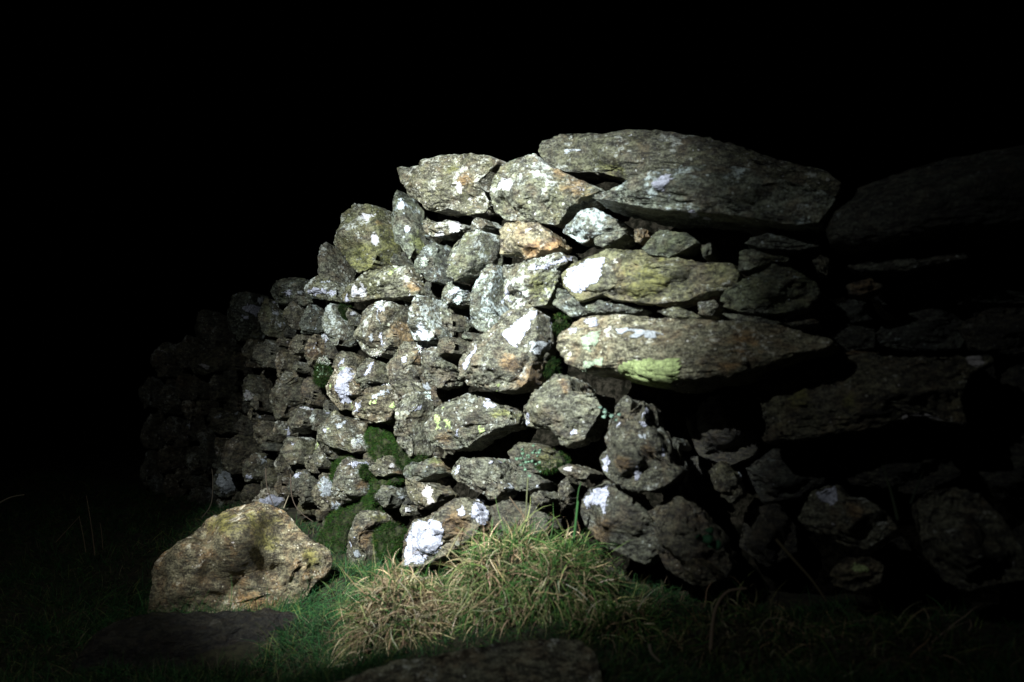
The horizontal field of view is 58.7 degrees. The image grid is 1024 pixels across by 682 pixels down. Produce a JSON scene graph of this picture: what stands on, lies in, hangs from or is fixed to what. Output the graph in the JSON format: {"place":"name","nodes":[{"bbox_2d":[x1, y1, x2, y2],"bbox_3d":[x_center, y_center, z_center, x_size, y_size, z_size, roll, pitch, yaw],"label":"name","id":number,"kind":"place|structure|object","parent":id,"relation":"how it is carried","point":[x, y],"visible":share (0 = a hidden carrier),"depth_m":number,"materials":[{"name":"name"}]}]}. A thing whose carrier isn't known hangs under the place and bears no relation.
{"place":"outdoors","nodes":[
{"label":"outdoors","id":0,"kind":"place"},
{"bbox_2d":[0,409,1023,681],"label":"ground","id":1,"kind":"structure","parent":0,"point":[96,445],"depth_m":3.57,"materials":[{"name":"plant"}]},
{"bbox_2d":[69,607,301,674],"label":"ground slab","id":2,"kind":"structure","parent":1,"relation":"on","point":[182,636],"depth_m":2.58,"materials":[{"name":"stone"}]},
{"bbox_2d":[147,502,332,613],"bbox_3d":[-0.926,0.796,3.148,0.610,0.483,0.559,0,-4,0],"label":"boulder","id":3,"kind":"object","parent":1,"relation":"on","point":[257,548],"visible":0.71,"depth_m":3.02,"materials":[{"name":"stone"}]},
{"bbox_2d":[239,483,262,505],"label":"wall stone","id":4,"kind":"object","parent":1,"relation":"on","point":[249,493],"visible":0.67,"depth_m":4.38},
{"bbox_2d":[242,452,267,482],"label":"wall stone","id":5,"kind":"object","parent":4,"relation":"on","point":[254,465],"visible":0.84,"depth_m":4.35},
{"bbox_2d":[315,495,396,553],"bbox_3d":[-0.614,0.754,3.616,0.435,0.310,0.140,-3,-5,34],"label":"moss clump","id":6,"kind":"object","parent":1,"relation":"on","point":[335,530],"visible":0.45,"depth_m":3.61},
{"bbox_2d":[346,510,396,567],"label":"wall stone","id":7,"kind":"object","parent":1,"relation":"on","point":[366,524],"visible":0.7,"depth_m":3.44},
{"bbox_2d":[371,521,407,562],"bbox_3d":[-0.455,0.747,3.404,0.184,0.166,0.107,-2,-5,30],"label":"moss clump","id":8,"kind":"object","parent":1,"relation":"on","point":[386,536],"visible":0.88,"depth_m":3.38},
{"bbox_2d":[320,544,469,669],"bbox_3d":[-0.269,0.765,2.453,0.508,0.438,0.483,3,-5,-38],"label":"grass tussock","id":9,"kind":"object","parent":1,"relation":"on","point":[392,606],"depth_m":2.38,"materials":[{"name":"plant"}]},
{"bbox_2d":[401,497,494,567],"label":"wall stone","id":10,"kind":"object","parent":1,"relation":"on","point":[431,535],"visible":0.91,"depth_m":2.95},
{"bbox_2d":[338,638,601,681],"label":"ground slab","id":11,"kind":"structure","parent":1,"relation":"on","point":[548,660],"depth_m":1.89,"materials":[{"name":"stone"}]},
{"bbox_2d":[430,496,600,644],"bbox_3d":[0.014,0.668,2.473,0.543,0.480,0.524,-2,-5,31],"label":"grass tussock","id":12,"kind":"object","parent":1,"relation":"on","point":[483,586],"depth_m":2.39,"materials":[{"name":"plant"}]},
{"bbox_2d":[503,519,635,631],"bbox_3d":[0.140,0.636,2.383,0.384,0.381,0.405,2,-5,-30],"label":"grass tussock","id":13,"kind":"object","parent":1,"relation":"on","point":[574,575],"depth_m":2.31,"materials":[{"name":"green grass"},{"name":"dry grass"}]},
{"bbox_2d":[157,180,1023,604],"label":"packed rubble","id":14,"kind":"object","parent":1,"relation":"on","point":[817,556],"visible":0.13,"depth_m":2.60,"materials":[{"name":"stone"}]},
{"bbox_2d":[156,445,185,473],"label":"wall stone","id":15,"kind":"object","parent":14,"relation":"on","point":[169,459],"visible":0.86,"depth_m":5.12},
{"bbox_2d":[190,343,233,376],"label":"wall stone","id":16,"kind":"object","parent":14,"relation":"on","point":[212,362],"visible":0.88,"depth_m":4.80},
{"bbox_2d":[194,309,230,350],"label":"wall stone","id":17,"kind":"object","parent":16,"relation":"on","point":[211,329],"visible":0.69,"depth_m":4.87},
{"bbox_2d":[213,467,243,497],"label":"wall stone","id":18,"kind":"object","parent":14,"relation":"on","point":[226,484],"visible":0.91,"depth_m":4.61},
{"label":"wall stone","id":19,"kind":"object","parent":18,"relation":"on","visible":0},
{"bbox_2d":[214,437,230,456],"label":"wall stone","id":20,"kind":"object","parent":19,"relation":"on","point":[219,443],"visible":0.56,"depth_m":4.69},
{"bbox_2d":[207,407,241,436],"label":"wall stone","id":21,"kind":"object","parent":20,"relation":"on","point":[221,421],"visible":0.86,"depth_m":4.70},
{"bbox_2d":[222,392,242,411],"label":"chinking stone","id":22,"kind":"object","parent":21,"relation":"on","point":[234,402],"visible":0.51,"depth_m":4.80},
{"bbox_2d":[208,375,238,401],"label":"wall stone","id":23,"kind":"object","parent":22,"relation":"on","point":[222,388],"visible":0.98,"depth_m":4.75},
{"bbox_2d":[221,434,264,474],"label":"wall stone","id":24,"kind":"object","parent":14,"relation":"on","point":[238,449],"visible":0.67,"depth_m":4.43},
{"bbox_2d":[226,291,269,340],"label":"wall stone","id":25,"kind":"object","parent":14,"relation":"on","point":[243,310],"visible":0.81,"depth_m":4.60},
{"bbox_2d":[252,340,287,370],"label":"wall stone","id":26,"kind":"object","parent":14,"relation":"on","point":[264,354],"visible":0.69,"depth_m":4.35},
{"bbox_2d":[258,297,290,337],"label":"wall stone","id":27,"kind":"object","parent":26,"relation":"on","point":[272,321],"visible":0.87,"depth_m":4.38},
{"bbox_2d":[269,371,310,420],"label":"wall stone","id":28,"kind":"object","parent":14,"relation":"on","point":[286,397],"visible":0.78,"depth_m":4.20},
{"bbox_2d":[270,277,324,306],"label":"wall stone","id":29,"kind":"object","parent":14,"relation":"on","point":[285,291],"visible":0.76,"depth_m":4.24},
{"bbox_2d":[280,436,315,466],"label":"wall stone","id":30,"kind":"object","parent":14,"relation":"on","point":[294,451],"visible":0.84,"depth_m":4.03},
{"bbox_2d":[293,360,310,373],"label":"wall stone","id":31,"kind":"object","parent":14,"relation":"on","point":[301,367],"visible":0.76,"depth_m":4.14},
{"bbox_2d":[288,334,311,357],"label":"wall stone","id":32,"kind":"object","parent":31,"relation":"on","point":[297,344],"visible":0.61,"depth_m":4.12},
{"bbox_2d":[299,304,324,334],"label":"wall stone","id":33,"kind":"object","parent":32,"relation":"on","point":[311,321],"visible":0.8,"depth_m":4.14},
{"bbox_2d":[287,469,321,506],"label":"wall stone","id":34,"kind":"object","parent":14,"relation":"on","point":[303,481],"visible":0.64,"depth_m":3.95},
{"bbox_2d":[304,334,333,367],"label":"wall stone","id":35,"kind":"object","parent":14,"relation":"on","point":[315,352],"visible":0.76,"depth_m":4.01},
{"bbox_2d":[311,472,340,511],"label":"wall stone","id":36,"kind":"object","parent":14,"relation":"on","point":[324,499],"visible":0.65,"depth_m":3.82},
{"bbox_2d":[330,457,378,502],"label":"wall stone","id":37,"kind":"object","parent":14,"relation":"in","point":[349,485],"visible":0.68,"depth_m":3.56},
{"bbox_2d":[312,415,368,468],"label":"wall stone","id":38,"kind":"object","parent":37,"relation":"on","point":[336,435],"visible":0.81,"depth_m":3.73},
{"bbox_2d":[326,364,363,411],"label":"wall stone","id":39,"kind":"object","parent":38,"relation":"on","point":[344,390],"visible":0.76,"depth_m":3.73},
{"bbox_2d":[331,351,365,367],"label":"wall stone","id":40,"kind":"object","parent":39,"relation":"on","point":[349,359],"visible":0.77,"depth_m":3.79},
{"bbox_2d":[321,303,358,347],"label":"wall stone","id":41,"kind":"object","parent":40,"relation":"on","point":[338,330],"visible":0.84,"depth_m":3.87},
{"bbox_2d":[304,275,351,304],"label":"wall stone","id":42,"kind":"object","parent":41,"relation":"on","point":[327,289],"visible":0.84,"depth_m":3.96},
{"bbox_2d":[317,242,355,284],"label":"wall stone","id":43,"kind":"object","parent":42,"relation":"on","point":[333,264],"visible":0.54,"depth_m":4.02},
{"bbox_2d":[352,383,398,425],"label":"wall stone","id":44,"kind":"object","parent":14,"relation":"on","point":[377,404],"visible":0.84,"depth_m":3.50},
{"bbox_2d":[354,358,389,389],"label":"wall stone","id":45,"kind":"object","parent":44,"relation":"on","point":[370,372],"visible":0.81,"depth_m":3.59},
{"bbox_2d":[353,300,413,358],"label":"wall stone","id":46,"kind":"object","parent":45,"relation":"on","point":[382,330],"visible":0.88,"depth_m":3.56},
{"bbox_2d":[341,265,426,304],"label":"wall stone","id":47,"kind":"object","parent":14,"relation":"on","point":[392,283],"visible":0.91,"depth_m":3.58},
{"bbox_2d":[333,203,403,273],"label":"wall stone","id":48,"kind":"object","parent":47,"relation":"on","point":[363,242],"visible":0.77,"depth_m":3.73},
{"bbox_2d":[375,485,407,508],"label":"wall stone","id":49,"kind":"object","parent":14,"relation":"on","point":[390,496],"visible":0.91,"depth_m":3.42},
{"bbox_2d":[369,455,403,478],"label":"wall stone","id":50,"kind":"object","parent":49,"relation":"on","point":[384,466],"visible":0.73,"depth_m":3.42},
{"bbox_2d":[361,425,396,461],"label":"moss clump","id":51,"kind":"object","parent":50,"relation":"on","point":[379,441],"visible":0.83,"depth_m":3.53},
{"bbox_2d":[391,190,429,258],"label":"wall stone","id":52,"kind":"object","parent":14,"relation":"on","point":[409,216],"visible":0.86,"depth_m":3.52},
{"bbox_2d":[394,391,437,457],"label":"wall stone","id":53,"kind":"object","parent":14,"relation":"on","point":[414,411],"visible":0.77,"depth_m":3.33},
{"bbox_2d":[386,341,435,401],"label":"wall stone","id":54,"kind":"object","parent":53,"relation":"on","point":[404,368],"visible":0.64,"depth_m":3.37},
{"bbox_2d":[407,294,455,344],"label":"wall stone","id":55,"kind":"object","parent":14,"relation":"on","point":[425,325],"visible":0.77,"depth_m":3.29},
{"bbox_2d":[405,478,458,510],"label":"wall stone","id":56,"kind":"object","parent":14,"relation":"on","point":[424,495],"visible":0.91,"depth_m":3.18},
{"bbox_2d":[403,456,454,481],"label":"wall stone","id":57,"kind":"object","parent":56,"relation":"on","point":[434,468],"visible":0.84,"depth_m":3.24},
{"bbox_2d":[413,242,452,284],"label":"wall stone","id":58,"kind":"object","parent":14,"relation":"on","point":[430,263],"visible":0.9,"depth_m":3.32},
{"bbox_2d":[423,218,474,241],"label":"wall stone","id":59,"kind":"object","parent":58,"relation":"on","point":[450,230],"visible":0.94,"depth_m":3.30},
{"bbox_2d":[421,346,463,389],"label":"wall stone","id":60,"kind":"object","parent":14,"relation":"on","point":[438,372],"visible":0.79,"depth_m":3.21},
{"bbox_2d":[436,336,470,360],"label":"wall stone","id":61,"kind":"object","parent":60,"relation":"on","point":[452,348],"visible":0.85,"depth_m":3.17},
{"bbox_2d":[439,304,473,332],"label":"wall stone","id":62,"kind":"object","parent":61,"relation":"on","point":[452,319],"visible":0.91,"depth_m":3.18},
{"bbox_2d":[441,281,473,311],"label":"wall stone","id":63,"kind":"object","parent":62,"relation":"on","point":[455,295],"visible":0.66,"depth_m":3.14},
{"bbox_2d":[397,153,506,219],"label":"wall stone","id":64,"kind":"object","parent":14,"relation":"on","point":[456,185],"visible":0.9,"depth_m":3.24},
{"bbox_2d":[490,499,562,540],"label":"wall stone","id":65,"kind":"object","parent":14,"relation":"on","point":[511,509],"visible":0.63,"depth_m":2.78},
{"bbox_2d":[451,457,517,501],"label":"wall stone","id":66,"kind":"object","parent":65,"relation":"on","point":[489,478],"visible":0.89,"depth_m":2.88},
{"bbox_2d":[423,391,527,451],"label":"wall stone","id":67,"kind":"object","parent":66,"relation":"on","point":[476,421],"visible":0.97,"depth_m":2.97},
{"bbox_2d":[457,307,560,394],"bbox_3d":[-0.017,0.034,2.924,0.318,0.280,0.278,-3,-5,39],"label":"wall stone","id":68,"kind":"object","parent":67,"relation":"on","point":[512,351],"visible":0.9,"depth_m":2.82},
{"bbox_2d":[470,263,509,332],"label":"wall stone","id":69,"kind":"object","parent":68,"relation":"on","point":[489,307],"visible":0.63,"depth_m":3.03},
{"bbox_2d":[446,229,503,283],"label":"wall stone","id":70,"kind":"object","parent":69,"relation":"on","point":[473,254],"visible":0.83,"depth_m":3.06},
{"bbox_2d":[502,252,577,310],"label":"wall stone","id":71,"kind":"object","parent":68,"relation":"on","point":[535,282],"visible":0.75,"depth_m":2.80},
{"bbox_2d":[499,221,572,260],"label":"wall stone","id":72,"kind":"object","parent":71,"relation":"on","point":[527,241],"visible":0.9,"depth_m":2.84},
{"bbox_2d":[490,153,605,228],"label":"wall stone","id":73,"kind":"object","parent":72,"relation":"on","point":[534,187],"visible":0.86,"depth_m":2.83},
{"bbox_2d":[510,469,557,491],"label":"wall stone","id":74,"kind":"object","parent":65,"relation":"on","point":[544,482],"visible":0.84,"depth_m":2.80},
{"bbox_2d":[507,442,570,473],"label":"wall stone","id":75,"kind":"object","parent":74,"relation":"on","point":[516,451],"visible":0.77,"depth_m":2.79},
{"bbox_2d":[523,374,616,448],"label":"wall stone","id":76,"kind":"object","parent":75,"relation":"on","point":[566,411],"visible":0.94,"depth_m":2.63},
{"bbox_2d":[556,314,840,393],"bbox_3d":[0.497,0.033,2.418,0.718,0.211,0.392,-2,-5,27],"label":"wall stone","id":77,"kind":"object","parent":76,"relation":"on","point":[696,356],"visible":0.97,"depth_m":2.28,"materials":[{"name":"stone"}]},
{"bbox_2d":[553,288,651,319],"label":"wall stone","id":78,"kind":"object","parent":77,"relation":"on","point":[567,303],"visible":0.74,"depth_m":2.68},
{"bbox_2d":[657,307,707,319],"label":"wall stone","id":79,"kind":"object","parent":77,"relation":"on","point":[676,312],"visible":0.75,"depth_m":2.47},
{"bbox_2d":[561,248,742,307],"bbox_3d":[0.399,-0.181,2.606,0.534,0.179,0.197,-2,-5,30],"label":"wall stone","id":80,"kind":"object","parent":79,"relation":"on","point":[641,277],"visible":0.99,"depth_m":2.55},
{"bbox_2d":[594,230,635,249],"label":"wall stone","id":81,"kind":"object","parent":80,"relation":"on","point":[623,240],"visible":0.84,"depth_m":2.64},
{"bbox_2d":[563,208,634,248],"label":"wall stone","id":82,"kind":"object","parent":81,"relation":"on","point":[585,227],"visible":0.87,"depth_m":2.70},
{"bbox_2d":[642,230,701,258],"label":"wall stone","id":83,"kind":"object","parent":80,"relation":"on","point":[668,244],"visible":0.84,"depth_m":2.52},
{"bbox_2d":[722,313,782,324],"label":"wall stone","id":84,"kind":"object","parent":77,"relation":"on","point":[739,317],"visible":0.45,"depth_m":2.38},
{"bbox_2d":[720,264,821,317],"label":"wall stone","id":85,"kind":"object","parent":84,"relation":"on","point":[774,291],"visible":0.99,"depth_m":2.37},
{"bbox_2d":[738,249,790,275],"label":"wall stone","id":86,"kind":"object","parent":85,"relation":"on","point":[752,261],"visible":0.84,"depth_m":2.43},
{"bbox_2d":[745,233,821,256],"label":"wall stone","id":87,"kind":"object","parent":86,"relation":"on","point":[777,244],"visible":0.98,"depth_m":2.41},
{"bbox_2d":[593,164,839,238],"bbox_3d":[0.571,-0.368,2.524,0.645,0.195,0.371,-2,-4,25],"label":"wall stone","id":88,"kind":"object","parent":87,"relation":"on","point":[755,203],"visible":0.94,"depth_m":2.39,"materials":[{"name":"stone"}]},
{"bbox_2d":[538,129,844,202],"bbox_3d":[0.541,-0.529,2.858,0.963,0.323,0.315,-2,-5,31],"label":"wall stone","id":89,"kind":"object","parent":88,"relation":"on","point":[623,156],"visible":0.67,"depth_m":2.78,"materials":[{"name":"stone"}]},
{"bbox_2d":[558,477,587,508],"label":"wall stone","id":90,"kind":"object","parent":14,"relation":"on","point":[568,487],"visible":0.88,"depth_m":2.74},
{"bbox_2d":[678,455,713,500],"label":"wall stone","id":91,"kind":"object","parent":14,"relation":"on","point":[695,483],"visible":0.83,"depth_m":2.54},
{"bbox_2d":[708,460,746,503],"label":"wall stone","id":92,"kind":"object","parent":14,"relation":"on","point":[727,482],"visible":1,"depth_m":2.36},
{"bbox_2d":[739,502,801,566],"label":"wall stone","id":93,"kind":"object","parent":14,"relation":"on","point":[765,527],"visible":0.98,"depth_m":2.38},
{"bbox_2d":[746,448,833,503],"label":"wall stone","id":94,"kind":"object","parent":93,"relation":"on","point":[777,475],"visible":1,"depth_m":2.39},
{"bbox_2d":[686,391,763,466],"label":"wall stone","id":95,"kind":"object","parent":94,"relation":"on","point":[728,428],"visible":0.97,"depth_m":2.47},
{"bbox_2d":[830,439,961,494],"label":"wall stone","id":96,"kind":"object","parent":14,"relation":"on","point":[905,464],"visible":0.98,"depth_m":2.29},
{"bbox_2d":[757,352,993,443],"bbox_3d":[0.920,0.150,2.306,0.538,0.231,0.374,-2,-5,28],"label":"wall stone","id":97,"kind":"object","parent":96,"relation":"on","point":[866,395],"visible":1,"depth_m":2.18,"materials":[{"name":"stone"}]},
{"bbox_2d":[830,324,875,352],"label":"wall stone","id":98,"kind":"object","parent":97,"relation":"on","point":[848,337],"visible":0.92,"depth_m":2.42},
{"bbox_2d":[835,298,876,326],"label":"wall stone","id":99,"kind":"object","parent":98,"relation":"on","point":[854,312],"visible":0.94,"depth_m":2.44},
{"bbox_2d":[846,278,883,300],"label":"wall stone","id":100,"kind":"object","parent":99,"relation":"on","point":[865,289],"visible":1,"depth_m":2.28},
{"bbox_2d":[848,252,967,277],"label":"wall stone","id":101,"kind":"object","parent":100,"relation":"on","point":[908,267],"visible":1,"depth_m":2.26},
{"bbox_2d":[826,145,1023,262],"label":"wall stone","id":102,"kind":"object","parent":101,"relation":"on","point":[965,204],"visible":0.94,"depth_m":2.16,"materials":[{"name":"stone"}]},
{"bbox_2d":[876,308,963,356],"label":"wall stone","id":103,"kind":"object","parent":97,"relation":"on","point":[925,332],"visible":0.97,"depth_m":2.36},
{"bbox_2d":[958,432,1023,502],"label":"wall stone","id":104,"kind":"object","parent":14,"relation":"on","point":[995,463],"visible":1,"depth_m":2.25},
{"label":"wall stone","id":105,"kind":"object","parent":104,"relation":"on","visible":0},
{"bbox_2d":[958,307,1023,358],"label":"wall stone","id":106,"kind":"object","parent":105,"relation":"on","point":[998,332],"visible":0.99,"depth_m":2.27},
{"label":"chinking stone","id":107,"kind":"object","parent":14,"relation":"on","visible":0},
{"bbox_2d":[150,342,185,379],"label":"wall stone","id":108,"kind":"object","parent":107,"relation":"on","point":[164,363],"visible":0.76,"depth_m":5.24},
{"bbox_2d":[550,576,682,649],"bbox_3d":[0.249,0.709,2.249,0.387,0.290,0.386,0,-4,0],"label":"grass tussock","id":109,"kind":"object","parent":1,"relation":"on","point":[611,621],"depth_m":2.21,"materials":[{"name":"green grass"},{"name":"dry grass"}]},
{"bbox_2d":[580,481,665,564],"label":"wall stone","id":110,"kind":"object","parent":1,"relation":"on","point":[618,514],"visible":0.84,"depth_m":2.39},
{"bbox_2d":[599,395,688,492],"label":"wall stone","id":111,"kind":"object","parent":110,"relation":"on","point":[640,454],"visible":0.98,"depth_m":2.34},
{"bbox_2d":[647,494,738,589],"bbox_3d":[0.468,0.513,2.375,0.232,0.233,0.206,0,-4,0],"label":"wall stone","id":112,"kind":"object","parent":1,"relation":"on","point":[681,522],"visible":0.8,"depth_m":2.31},
{"bbox_2d":[683,558,724,586],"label":"wall stone","id":113,"kind":"object","parent":112,"relation":"on","point":[702,572],"visible":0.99,"depth_m":2.18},
{"bbox_2d":[654,572,859,676],"bbox_3d":[0.543,0.682,2.069,0.472,0.340,0.452,-2,-4,22],"label":"grass tussock","id":114,"kind":"object","parent":1,"relation":"on","point":[751,633],"depth_m":2.03,"materials":[{"name":"plant"}]},
{"bbox_2d":[830,555,884,590],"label":"wall stone","id":115,"kind":"object","parent":1,"relation":"on","point":[855,573],"visible":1,"depth_m":2.05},
{"bbox_2d":[798,484,898,550],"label":"wall stone","id":116,"kind":"object","parent":115,"relation":"on","point":[838,513],"visible":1,"depth_m":2.05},
{"bbox_2d":[776,593,1004,678],"bbox_3d":[0.788,0.671,1.946,0.506,0.277,0.413,0,-4,0],"label":"grass tussock","id":117,"kind":"object","parent":1,"relation":"on","point":[873,644],"depth_m":1.90,"materials":[{"name":"plant"}]},
{"bbox_2d":[911,487,1023,591],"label":"wall stone","id":118,"kind":"object","parent":1,"relation":"on","point":[969,542],"visible":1,"depth_m":1.93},
{"bbox_2d":[0,0,1023,408],"label":"sky","id":119,"kind":"structure","parent":0,"point":[162,162],"materials":[{"name":"black"}]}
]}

